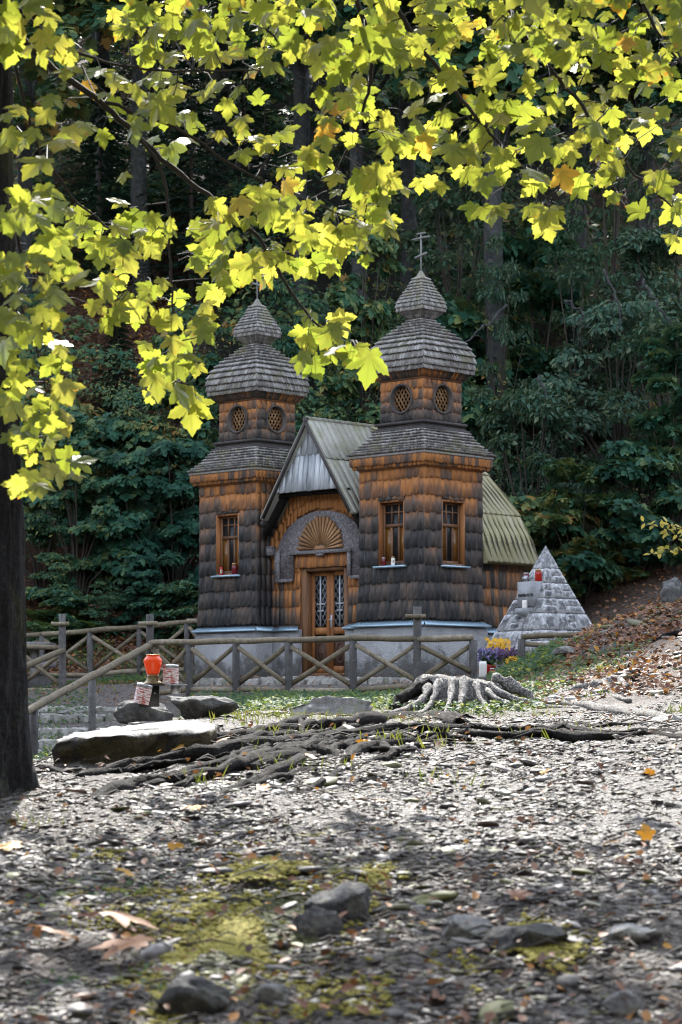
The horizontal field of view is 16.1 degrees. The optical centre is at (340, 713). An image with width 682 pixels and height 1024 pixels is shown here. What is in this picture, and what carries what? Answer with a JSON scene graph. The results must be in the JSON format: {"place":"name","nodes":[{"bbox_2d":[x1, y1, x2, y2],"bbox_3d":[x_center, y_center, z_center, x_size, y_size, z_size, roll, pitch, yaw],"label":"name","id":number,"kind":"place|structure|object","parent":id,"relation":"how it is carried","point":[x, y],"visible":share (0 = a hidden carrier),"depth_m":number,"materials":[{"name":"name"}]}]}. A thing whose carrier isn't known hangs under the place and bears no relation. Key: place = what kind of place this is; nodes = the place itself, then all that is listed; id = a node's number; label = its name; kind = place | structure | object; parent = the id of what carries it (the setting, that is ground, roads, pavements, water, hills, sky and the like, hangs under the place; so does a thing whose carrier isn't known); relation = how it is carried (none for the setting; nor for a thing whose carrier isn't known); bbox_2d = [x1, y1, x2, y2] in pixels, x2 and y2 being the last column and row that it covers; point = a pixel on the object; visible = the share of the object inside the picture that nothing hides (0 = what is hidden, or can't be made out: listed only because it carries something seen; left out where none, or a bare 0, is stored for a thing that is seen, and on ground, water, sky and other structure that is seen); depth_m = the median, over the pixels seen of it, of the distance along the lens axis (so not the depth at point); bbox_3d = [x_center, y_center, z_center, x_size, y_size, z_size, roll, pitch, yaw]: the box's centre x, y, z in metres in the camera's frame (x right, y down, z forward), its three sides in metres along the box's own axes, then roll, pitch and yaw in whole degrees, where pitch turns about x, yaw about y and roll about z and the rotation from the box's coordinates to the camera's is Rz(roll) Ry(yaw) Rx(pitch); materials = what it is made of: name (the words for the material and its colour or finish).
{"place":"outdoors","nodes":[
{"label":"outdoors","id":0,"kind":"place"},
{"bbox_2d":[0,2,681,1023],"bbox_3d":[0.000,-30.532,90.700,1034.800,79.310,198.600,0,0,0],"label":"ground","id":1,"kind":"structure","parent":0,"point":[346,816],"depth_m":10.22,"materials":[{"name":"gravel"}]},
{"bbox_2d":[27,642,56,687],"bbox_3d":[-5.992,-0.816,45.090,1.384,1.023,3.193,0,0,-8],"label":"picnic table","id":2,"kind":"object","parent":1,"relation":"on","point":[38,680],"visible":0.29,"depth_m":43.77,"materials":[{"name":"wood"}]},
{"bbox_2d":[26,614,68,690],"bbox_3d":[-5.569,-0.949,42.376,1.965,1.576,0.457,0,0,24],"label":"log fence","id":3,"kind":"object","parent":1,"relation":"on","point":[62,623],"visible":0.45,"depth_m":41.98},
{"bbox_2d":[23,483,102,601],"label":"bush","id":4,"kind":"object","parent":1,"relation":"on","point":[39,576],"visible":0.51,"depth_m":52.94,"materials":[{"name":"green plant"}]},
{"bbox_2d":[26,588,103,644],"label":"bush","id":5,"kind":"object","parent":1,"relation":"on","point":[73,599],"visible":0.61,"depth_m":51.18,"materials":[{"name":"green plant"}]},
{"bbox_2d":[38,713,115,722],"bbox_3d":[-3.894,0.285,36.924,1.966,0.603,1.394,0,0,0],"label":"stone step","id":6,"kind":"object","parent":1,"relation":"on","point":[55,717],"visible":0.14,"depth_m":36.28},
{"bbox_2d":[20,391,134,522],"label":"bush","id":7,"kind":"object","parent":1,"relation":"on","point":[24,400],"visible":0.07,"depth_m":55.58,"materials":[{"name":"green plant"}]},
{"bbox_2d":[25,405,133,599],"bbox_3d":[-5.814,-4.325,53.017,2.697,4.973,1.998,0,0,0],"label":"bush","id":8,"kind":"object","parent":1,"relation":"on","point":[95,521],"visible":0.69,"depth_m":52.75,"materials":[{"name":"green plant"}]},
{"bbox_2d":[16,0,142,375],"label":"broadleaf tree","id":9,"kind":"object","parent":1,"relation":"on","point":[26,184],"visible":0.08,"depth_m":62.92,"materials":[{"name":"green plant"}]},
{"bbox_2d":[12,0,152,149],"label":"broadleaf tree","id":10,"kind":"object","parent":1,"relation":"on","point":[75,22],"visible":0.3,"depth_m":60.13,"materials":[{"name":"green plant"}]},
{"bbox_2d":[28,642,152,755],"bbox_3d":[-3.550,-0.176,34.255,0.212,1.961,9.349,0,0,5],"label":"handrail","id":11,"kind":"object","parent":1,"relation":"on","point":[88,678],"visible":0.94,"depth_m":33.99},
{"bbox_2d":[23,412,177,546],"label":"bush","id":12,"kind":"object","parent":1,"relation":"on","point":[108,424],"visible":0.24,"depth_m":54.69,"materials":[{"name":"green plant"}]},
{"bbox_2d":[32,59,169,297],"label":"spruce sapling","id":13,"kind":"object","parent":1,"relation":"on","point":[111,174],"visible":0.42,"depth_m":66.91,"materials":[{"name":"green plant"}]},
{"bbox_2d":[72,581,134,637],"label":"bush","id":14,"kind":"object","parent":1,"relation":"on","point":[114,596],"visible":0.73,"depth_m":51.68,"materials":[{"name":"green plant"}]},
{"bbox_2d":[94,29,113,237],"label":"broadleaf tree","id":15,"kind":"object","parent":1,"relation":"on","point":[103,52],"visible":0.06,"depth_m":68.79,"materials":[{"name":"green plant"}]},
{"bbox_2d":[26,619,196,676],"bbox_3d":[-4.914,-1.190,48.006,5.456,1.380,0.359,0,0,15],"label":"log fence","id":16,"kind":"object","parent":1,"relation":"on","point":[186,628],"visible":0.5,"depth_m":47.92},
{"bbox_2d":[34,758,188,773],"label":"root","id":17,"kind":"object","parent":1,"relation":"on","point":[119,770],"visible":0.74,"depth_m":11.63,"materials":[{"name":"grey plant"}]},
{"bbox_2d":[87,322,149,422],"bbox_3d":[-5.615,-8.565,60.490,1.828,3.125,1.850,0,0,-14],"label":"spruce sapling","id":18,"kind":"object","parent":1,"relation":"on","point":[117,329],"visible":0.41,"depth_m":60.45,"materials":[{"name":"green plant"}]},
{"bbox_2d":[88,934,154,958],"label":"fallen leaf","id":19,"kind":"object","parent":1,"relation":"on","point":[138,941],"visible":1,"depth_m":6.67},
{"bbox_2d":[84,0,166,315],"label":"broadleaf tree","id":20,"kind":"object","parent":1,"relation":"on","point":[138,174],"visible":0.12,"depth_m":65.77,"materials":[{"name":"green plant"}]},
{"bbox_2d":[61,448,195,608],"bbox_3d":[-4.635,-3.911,53.322,3.192,3.907,2.789,0,0,40],"label":"bush","id":21,"kind":"object","parent":1,"relation":"on","point":[119,490],"visible":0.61,"depth_m":52.60,"materials":[{"name":"green plant"}]},
{"bbox_2d":[51,719,219,763],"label":"stone slab","id":22,"kind":"structure","parent":1,"relation":"on","point":[115,743],"depth_m":12.26,"materials":[{"name":"stone"}]},
{"bbox_2d":[89,774,181,803],"bbox_3d":[-1.001,0.341,10.303,0.313,0.152,1.068,0,0,16],"label":"root","id":23,"kind":"object","parent":1,"relation":"on","point":[131,783],"visible":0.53,"depth_m":10.49,"materials":[{"name":"grey plant"}]},
{"bbox_2d":[105,569,175,638],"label":"bush","id":24,"kind":"object","parent":1,"relation":"on","point":[134,609],"visible":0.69,"depth_m":51.53,"materials":[{"name":"green plant"}]},
{"bbox_2d":[113,700,173,724],"bbox_3d":[-1.200,-0.002,14.583,0.337,0.181,0.272,0,0,-29],"label":"rock","id":25,"kind":"object","parent":1,"relation":"on","point":[126,712],"visible":0.64,"depth_m":14.49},
{"bbox_2d":[134,684,186,706],"bbox_3d":[-1.077,-0.111,14.400,0.308,0.136,0.100,0,0,0],"label":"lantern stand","id":26,"kind":"object","parent":25,"relation":"attached to","point":[154,697],"visible":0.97,"depth_m":14.39,"materials":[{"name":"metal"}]},
{"bbox_2d":[144,654,162,683],"bbox_3d":[-1.120,-0.266,14.400,0.130,0.178,0.130,0,0,0],"label":"lantern","id":27,"kind":"object","parent":26,"relation":"on","point":[152,663],"visible":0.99,"depth_m":14.36,"materials":[{"name":"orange glass"}]},
{"bbox_2d":[81,0,213,215],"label":"spruce sapling","id":28,"kind":"object","parent":1,"relation":"on","point":[151,90],"visible":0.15,"depth_m":71.91,"materials":[{"name":"green plant"}]},
{"bbox_2d":[86,386,209,541],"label":"bush","id":29,"kind":"object","parent":1,"relation":"on","point":[167,428],"visible":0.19,"depth_m":54.76,"materials":[{"name":"green plant"}]},
{"bbox_2d":[101,437,211,608],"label":"bush","id":30,"kind":"object","parent":1,"relation":"on","point":[177,553],"visible":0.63,"depth_m":52.51,"materials":[{"name":"green plant"}]},
{"bbox_2d":[137,579,200,639],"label":"bush","id":31,"kind":"object","parent":1,"relation":"on","point":[183,591],"visible":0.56,"depth_m":51.12,"materials":[{"name":"green plant"}]},
{"bbox_2d":[133,302,222,548],"bbox_3d":[-3.439,-6.234,55.046,2.922,6.367,2.165,0,0,36],"label":"bush","id":32,"kind":"object","parent":1,"relation":"on","point":[210,360],"visible":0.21,"depth_m":54.79,"materials":[{"name":"green plant"}]},
{"bbox_2d":[119,48,266,306],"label":"spruce sapling","id":33,"kind":"object","parent":1,"relation":"on","point":[190,78],"visible":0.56,"depth_m":65.93,"materials":[{"name":"green plant"}]},
{"bbox_2d":[153,973,234,1018],"bbox_3d":[-0.374,0.733,6.089,0.217,0.161,0.150,0,0,0],"label":"rock","id":34,"kind":"object","parent":1,"relation":"on","point":[194,993],"visible":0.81,"depth_m":6.04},
{"bbox_2d":[167,695,238,719],"bbox_3d":[-0.856,-0.028,14.982,0.450,0.176,0.286,0,0,0],"label":"rock","id":35,"kind":"object","parent":1,"relation":"on","point":[193,707],"visible":0.84,"depth_m":14.90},
{"bbox_2d":[212,4,238,248],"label":"broadleaf tree","id":36,"kind":"object","parent":1,"relation":"on","point":[218,77],"visible":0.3,"depth_m":69.70,"materials":[{"name":"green plant"}]},
{"bbox_2d":[172,10,316,250],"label":"spruce sapling","id":37,"kind":"object","parent":1,"relation":"on","point":[243,105],"visible":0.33,"depth_m":69.81,"materials":[{"name":"green plant"}]},
{"bbox_2d":[159,723,359,775],"bbox_3d":[-0.366,0.208,12.062,0.245,0.314,3.878,0,0,17],"label":"root","id":38,"kind":"object","parent":1,"relation":"on","point":[227,757],"visible":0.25,"depth_m":11.47,"materials":[{"name":"grey plant"}]},
{"bbox_2d":[206,0,320,346],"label":"broadleaf tree","id":39,"kind":"object","parent":1,"relation":"on","point":[298,68],"visible":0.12,"depth_m":63.90,"materials":[{"name":"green plant"}]},
{"bbox_2d":[74,722,471,776],"bbox_3d":[-0.208,0.188,12.669,0.308,0.288,3.578,0,0,34],"label":"root","id":40,"kind":"object","parent":1,"relation":"on","point":[193,752],"visible":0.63,"depth_m":11.89,"materials":[{"name":"brown plant"}]},
{"bbox_2d":[256,983,289,1003],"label":"rock","id":41,"kind":"object","parent":1,"relation":"on","point":[273,991],"visible":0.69,"depth_m":6.17,"materials":[{"name":"stone"}]},
{"bbox_2d":[137,737,418,787],"bbox_3d":[-0.248,0.233,11.678,0.221,0.223,2.560,0,0,26],"label":"root","id":42,"kind":"object","parent":1,"relation":"on","point":[241,762],"visible":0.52,"depth_m":11.29,"materials":[{"name":"brown plant"}]},
{"bbox_2d":[232,279,349,422],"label":"bush","id":43,"kind":"object","parent":1,"relation":"on","point":[285,347],"visible":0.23,"depth_m":58.38,"materials":[{"name":"green plant"}]},
{"bbox_2d":[208,730,375,794],"bbox_3d":[-0.202,0.220,11.886,0.215,0.304,3.700,0,0,13],"label":"root","id":44,"kind":"object","parent":1,"relation":"on","point":[282,766],"visible":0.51,"depth_m":11.20,"materials":[{"name":"grey plant"}]},
{"bbox_2d":[246,743,350,770],"bbox_3d":[-0.298,0.207,11.634,0.420,0.124,0.798,0,0,43],"label":"root","id":45,"kind":"object","parent":1,"relation":"on","point":[323,749],"visible":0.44,"depth_m":11.83,"materials":[{"name":"grey plant"}]},
{"bbox_2d":[193,677,411,685],"bbox_3d":[-0.629,-0.431,42.172,4.639,0.420,1.703,0,0,22],"label":"stone landing","id":46,"kind":"object","parent":1,"relation":"on","point":[266,681],"visible":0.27,"depth_m":41.37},
{"bbox_2d":[138,606,477,695],"bbox_3d":[-0.656,-0.852,37.645,5.840,1.556,0.524,0,0,25],"label":"log fence","id":47,"kind":"object","parent":1,"relation":"on","point":[288,682],"visible":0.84,"depth_m":37.47,"materials":[{"name":"wood"}]},
{"bbox_2d":[292,905,343,936],"bbox_3d":[-0.068,0.624,7.094,0.153,0.126,0.078,0,0,0],"label":"rock","id":48,"kind":"object","parent":1,"relation":"on","point":[318,921],"visible":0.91,"depth_m":7.07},
{"bbox_2d":[289,695,372,715],"bbox_3d":[-0.059,0.007,21.529,0.629,0.344,0.749,0,0,-42],"label":"rock","id":49,"kind":"object","parent":1,"relation":"on","point":[332,704],"visible":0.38,"depth_m":21.38,"materials":[{"name":"stone"}]},
{"bbox_2d":[64,790,603,1023],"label":"moss","id":50,"kind":"object","parent":1,"relation":"on","point":[243,928],"visible":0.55,"depth_m":7.05,"materials":[{"name":"plant"}]},
{"bbox_2d":[304,881,370,924],"bbox_3d":[-0.011,0.599,7.294,0.203,0.181,0.189,0,0,0],"label":"rock","id":51,"kind":"object","parent":1,"relation":"on","point":[351,897],"visible":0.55,"depth_m":7.25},
{"bbox_2d":[0,0,681,797],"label":"maple tree","id":52,"kind":"object","parent":1,"relation":"on","point":[392,40],"visible":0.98,"depth_m":11.10,"materials":[{"name":"yellow plant"}]},
{"bbox_2d":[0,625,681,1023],"bbox_3d":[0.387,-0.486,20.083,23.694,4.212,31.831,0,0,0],"label":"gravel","id":53,"kind":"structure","parent":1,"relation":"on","point":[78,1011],"depth_m":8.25,"materials":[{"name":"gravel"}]},
{"bbox_2d":[0,179,681,1023],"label":"leaf litter","id":54,"kind":"object","parent":1,"relation":"on","point":[634,639],"visible":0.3,"depth_m":26.12,"materials":[{"name":"plant"}]},
{"bbox_2d":[0,706,681,1023],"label":"twigs","id":55,"kind":"object","parent":1,"relation":"on","point":[243,1015],"visible":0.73,"depth_m":7.39,"materials":[{"name":"wood"}]},
{"bbox_2d":[0,713,681,1023],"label":"rubble","id":56,"kind":"object","parent":1,"relation":"on","point":[155,950],"visible":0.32,"depth_m":7.54,"materials":[{"name":"stone"}]},
{"bbox_2d":[3,605,681,830],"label":"grass","id":57,"kind":"structure","parent":1,"relation":"on","point":[278,714],"depth_m":14.59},
{"bbox_2d":[239,0,454,416],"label":"broadleaf tree","id":58,"kind":"object","parent":1,"relation":"on","point":[356,156],"visible":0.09,"depth_m":60.83,"materials":[{"name":"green plant"}]},
{"bbox_2d":[13,0,681,560],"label":"leaves","id":59,"kind":"object","parent":1,"relation":"on","point":[229,324],"visible":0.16,"depth_m":66.82,"materials":[{"name":"green plant"}]},
{"bbox_2d":[21,598,681,997],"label":"ground cover","id":60,"kind":"object","parent":1,"relation":"on","point":[533,660],"visible":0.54,"depth_m":30.12,"materials":[{"name":"green plant"}]},
{"bbox_2d":[314,205,406,424],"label":"bush","id":61,"kind":"object","parent":1,"relation":"on","point":[371,315],"visible":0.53,"depth_m":56.57,"materials":[{"name":"green plant"}]},
{"bbox_2d":[187,232,537,677],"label":"chapel","id":62,"kind":"structure","parent":1,"relation":"on","point":[311,525],"depth_m":44.81,"materials":[{"name":"wood"}]},
{"bbox_2d":[211,513,239,577],"bbox_3d":[-2.154,-3.242,46.575,0.738,1.215,0.285,0,0,44],"label":"window","id":63,"kind":"structure","parent":62,"relation":"in","point":[227,526],"depth_m":46.68,"materials":[{"name":"brown wood"}]},
{"bbox_2d":[311,571,329,672],"bbox_3d":[-0.373,-1.730,45.624,0.495,1.920,0.054,0,0,44],"label":"door","id":64,"kind":"structure","parent":62,"relation":"in","point":[320,581],"depth_m":45.63,"materials":[{"name":"brown wood"}]},
{"bbox_2d":[329,570,343,672],"bbox_3d":[-0.034,-1.730,45.235,0.495,1.920,0.126,0,0,44],"label":"door","id":65,"kind":"structure","parent":62,"relation":"in","point":[336,619],"depth_m":45.33,"materials":[{"name":"brown wood"}]},
{"bbox_2d":[373,499,405,568],"bbox_3d":[0.938,-3.242,43.590,0.738,1.215,0.285,0,0,44],"label":"window","id":66,"kind":"structure","parent":62,"relation":"in","point":[391,513],"depth_m":43.68,"materials":[{"name":"brown wood"}]},
{"bbox_2d":[389,384,412,413],"bbox_3d":[1.122,-5.700,43.768,0.548,0.548,0.132,0,0,44],"label":"round window","id":67,"kind":"structure","parent":62,"relation":"in","point":[393,400],"depth_m":43.83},
{"bbox_2d":[432,384,453,413],"bbox_3d":[1.809,-5.700,43.778,0.132,0.548,0.548,0,0,44],"label":"round window","id":68,"kind":"structure","parent":62,"relation":"in","point":[449,399],"depth_m":43.85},
{"bbox_2d":[440,499,470,568],"bbox_3d":[1.991,-3.242,43.597,0.285,1.215,0.730,0,0,44],"label":"window","id":69,"kind":"structure","parent":62,"relation":"in","point":[453,512],"depth_m":43.70,"materials":[{"name":"brown wood"}]},
{"bbox_2d":[267,711,469,730],"bbox_3d":[0.625,0.049,18.001,1.118,0.153,9.449,0,0,7],"label":"root","id":70,"kind":"object","parent":1,"relation":"on","point":[369,717],"visible":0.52,"depth_m":14.25,"materials":[{"name":"brown plant"}]},
{"bbox_2d":[345,740,400,756],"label":"root","id":71,"kind":"object","parent":1,"relation":"on","point":[371,746],"visible":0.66,"depth_m":12.11,"materials":[{"name":"grey plant"}]},
{"bbox_2d":[294,730,453,793],"bbox_3d":[0.250,0.227,11.789,0.221,0.278,3.324,0,0,16],"label":"root","id":72,"kind":"object","parent":1,"relation":"on","point":[321,781],"visible":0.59,"depth_m":11.79,"materials":[{"name":"grey plant"}]},
{"bbox_2d":[398,7,416,321],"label":"broadleaf tree","id":73,"kind":"object","parent":1,"relation":"on","point":[408,214],"visible":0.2,"depth_m":65.87,"materials":[{"name":"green plant"}]},
{"bbox_2d":[320,290,544,448],"bbox_3d":[2.276,-7.645,58.200,4.809,5.269,6.317,0,0,25],"label":"bush","id":74,"kind":"object","parent":1,"relation":"on","point":[458,320],"visible":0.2,"depth_m":57.25,"materials":[{"name":"green plant"}]},
{"bbox_2d":[441,914,493,938],"bbox_3d":[0.380,0.635,7.097,0.168,0.093,0.103,0,0,10],"label":"rock","id":75,"kind":"object","parent":1,"relation":"on","point":[460,926],"visible":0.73,"depth_m":7.07,"materials":[{"name":"stone"}]},
{"bbox_2d":[373,175,562,390],"bbox_3d":[3.187,-10.089,60.974,5.363,6.933,4.646,0,0,-32],"label":"bush","id":76,"kind":"object","parent":1,"relation":"on","point":[450,202],"visible":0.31,"depth_m":60.64,"materials":[{"name":"green plant"}]},
{"bbox_2d":[384,672,579,714],"bbox_3d":[1.472,-0.220,26.173,2.079,0.496,2.752,0,0,0],"label":"tree stump","id":77,"kind":"object","parent":1,"relation":"on","point":[433,688],"visible":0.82,"depth_m":26.53,"materials":[{"name":"grey wood"}]},
{"bbox_2d":[311,0,654,488],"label":"broadleaf tree","id":78,"kind":"object","parent":1,"relation":"on","point":[465,54],"visible":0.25,"depth_m":57.10,"materials":[{"name":"green plant"}]},
{"bbox_2d":[468,384,537,497],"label":"bush","id":79,"kind":"object","parent":1,"relation":"on","point":[486,394],"visible":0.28,"depth_m":52.91,"materials":[{"name":"green plant"}]},
{"bbox_2d":[469,231,537,496],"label":"bush","id":80,"kind":"object","parent":1,"relation":"on","point":[503,336],"visible":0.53,"depth_m":56.50,"materials":[{"name":"green plant"}]},
{"bbox_2d":[480,923,568,956],"bbox_3d":[0.524,0.656,6.912,0.259,0.116,0.168,0,0,0],"label":"rock","id":81,"kind":"object","parent":1,"relation":"on","point":[525,935],"visible":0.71,"depth_m":6.86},
{"bbox_2d":[480,546,591,661],"bbox_3d":[3.386,-1.675,40.000,1.552,2.232,1.552,0,0,-38],"label":"memorial pyramid","id":82,"kind":"object","parent":1,"relation":"on","point":[554,606],"visible":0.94,"depth_m":39.68,"materials":[{"name":"stone"}]},
{"bbox_2d":[411,0,670,385],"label":"broadleaf tree","id":83,"kind":"object","parent":1,"relation":"on","point":[581,240],"visible":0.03,"depth_m":61.83,"materials":[{"name":"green plant"}]},
{"bbox_2d":[468,225,622,458],"bbox_3d":[4.836,-8.613,58.333,4.441,6.424,3.880,0,0,29],"label":"bush","id":84,"kind":"object","parent":1,"relation":"on","point":[526,252],"visible":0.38,"depth_m":58.41,"materials":[{"name":"green plant"}]},
{"bbox_2d":[480,385,613,582],"bbox_3d":[4.308,-4.378,52.625,3.920,5.460,4.525,0,0,19],"label":"bush","id":85,"kind":"object","parent":1,"relation":"on","point":[532,408],"visible":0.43,"depth_m":52.18,"materials":[{"name":"green plant"}]},
{"bbox_2d":[518,632,577,659],"bbox_3d":[3.141,-0.883,36.310,1.021,0.713,0.152,0,0,-13],"label":"log fence","id":86,"kind":"object","parent":1,"relation":"on","point":[522,644],"visible":0.38,"depth_m":36.19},
{"bbox_2d":[509,493,622,591],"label":"bush","id":87,"kind":"object","parent":1,"relation":"on","point":[530,509],"visible":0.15,"depth_m":50.23,"materials":[{"name":"green plant"}]},
{"bbox_2d":[457,727,681,742],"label":"root","id":88,"kind":"object","parent":1,"relation":"on","point":[563,734],"visible":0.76,"depth_m":13.15,"materials":[{"name":"brown plant"}]},
{"bbox_2d":[506,214,637,489],"bbox_3d":[5.495,-8.026,56.227,3.238,7.204,2.739,0,0,18],"label":"bush","id":89,"kind":"object","parent":1,"relation":"on","point":[582,257],"visible":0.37,"depth_m":55.83,"materials":[{"name":"green plant"}]},
{"bbox_2d":[467,723,681,732],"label":"root","id":90,"kind":"object","parent":1,"relation":"on","point":[552,727],"visible":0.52,"depth_m":13.82,"materials":[{"name":"grey plant"}]},
{"bbox_2d":[530,458,652,604],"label":"bush","id":91,"kind":"object","parent":1,"relation":"on","point":[566,470],"visible":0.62,"depth_m":49.97,"materials":[{"name":"green plant"}]},
{"bbox_2d":[509,295,681,508],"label":"bush","id":92,"kind":"object","parent":1,"relation":"on","point":[585,426],"visible":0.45,"depth_m":54.26,"materials":[{"name":"green plant"}]},
{"bbox_2d":[519,0,681,399],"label":"broadleaf tree","id":93,"kind":"object","parent":1,"relation":"on","point":[600,79],"visible":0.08,"depth_m":59.90,"materials":[{"name":"green plant"}]},
{"bbox_2d":[521,602,681,709],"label":"leaf litter","id":94,"kind":"object","parent":1,"relation":"on","point":[631,622],"visible":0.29,"depth_m":28.60,"materials":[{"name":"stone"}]},
{"bbox_2d":[534,696,681,718],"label":"root","id":95,"kind":"object","parent":1,"relation":"on","point":[597,706],"visible":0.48,"depth_m":23.82,"materials":[{"name":"grey wood"}]},
{"bbox_2d":[536,437,681,587],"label":"bush","id":96,"kind":"object","parent":1,"relation":"on","point":[639,470],"visible":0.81,"depth_m":49.57,"materials":[{"name":"green plant"}]},
{"bbox_2d":[552,81,681,414],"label":"bush","id":97,"kind":"object","parent":1,"relation":"on","point":[619,212],"visible":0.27,"depth_m":59.98,"materials":[{"name":"green plant"}]},
{"bbox_2d":[602,990,640,1016],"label":"rock","id":98,"kind":"object","parent":1,"relation":"on","point":[615,1002],"visible":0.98,"depth_m":6.08,"materials":[{"name":"stone"}]},
{"bbox_2d":[570,227,681,437],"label":"bush","id":99,"kind":"object","parent":1,"relation":"on","point":[640,250],"visible":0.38,"depth_m":56.43,"materials":[{"name":"green plant"}]},
{"bbox_2d":[576,316,681,520],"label":"bush","id":100,"kind":"object","parent":1,"relation":"on","point":[627,345],"visible":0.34,"depth_m":52.82,"materials":[{"name":"green plant"}]},
{"bbox_2d":[606,923,662,943],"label":"rock","id":101,"kind":"object","parent":1,"relation":"on","point":[637,934],"visible":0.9,"depth_m":6.95,"materials":[{"name":"stone"}]},
{"bbox_2d":[616,325,681,567],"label":"bush","id":102,"kind":"object","parent":1,"relation":"on","point":[653,350],"visible":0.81,"depth_m":50.39,"materials":[{"name":"green plant"}]},
{"bbox_2d":[616,14,681,118],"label":"broadleaf tree","id":103,"kind":"object","parent":1,"relation":"on","point":[659,100],"visible":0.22,"depth_m":58.59,"materials":[{"name":"green plant"}]},
{"bbox_2d":[641,516,681,558],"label":"yellow sapling","id":104,"kind":"object","parent":1,"relation":"on","point":[660,548],"visible":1,"depth_m":37.00,"materials":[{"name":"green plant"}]},
{"bbox_2d":[660,577,681,602],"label":"rock","id":105,"kind":"object","parent":1,"relation":"on","point":[671,591],"visible":0.84,"depth_m":40.93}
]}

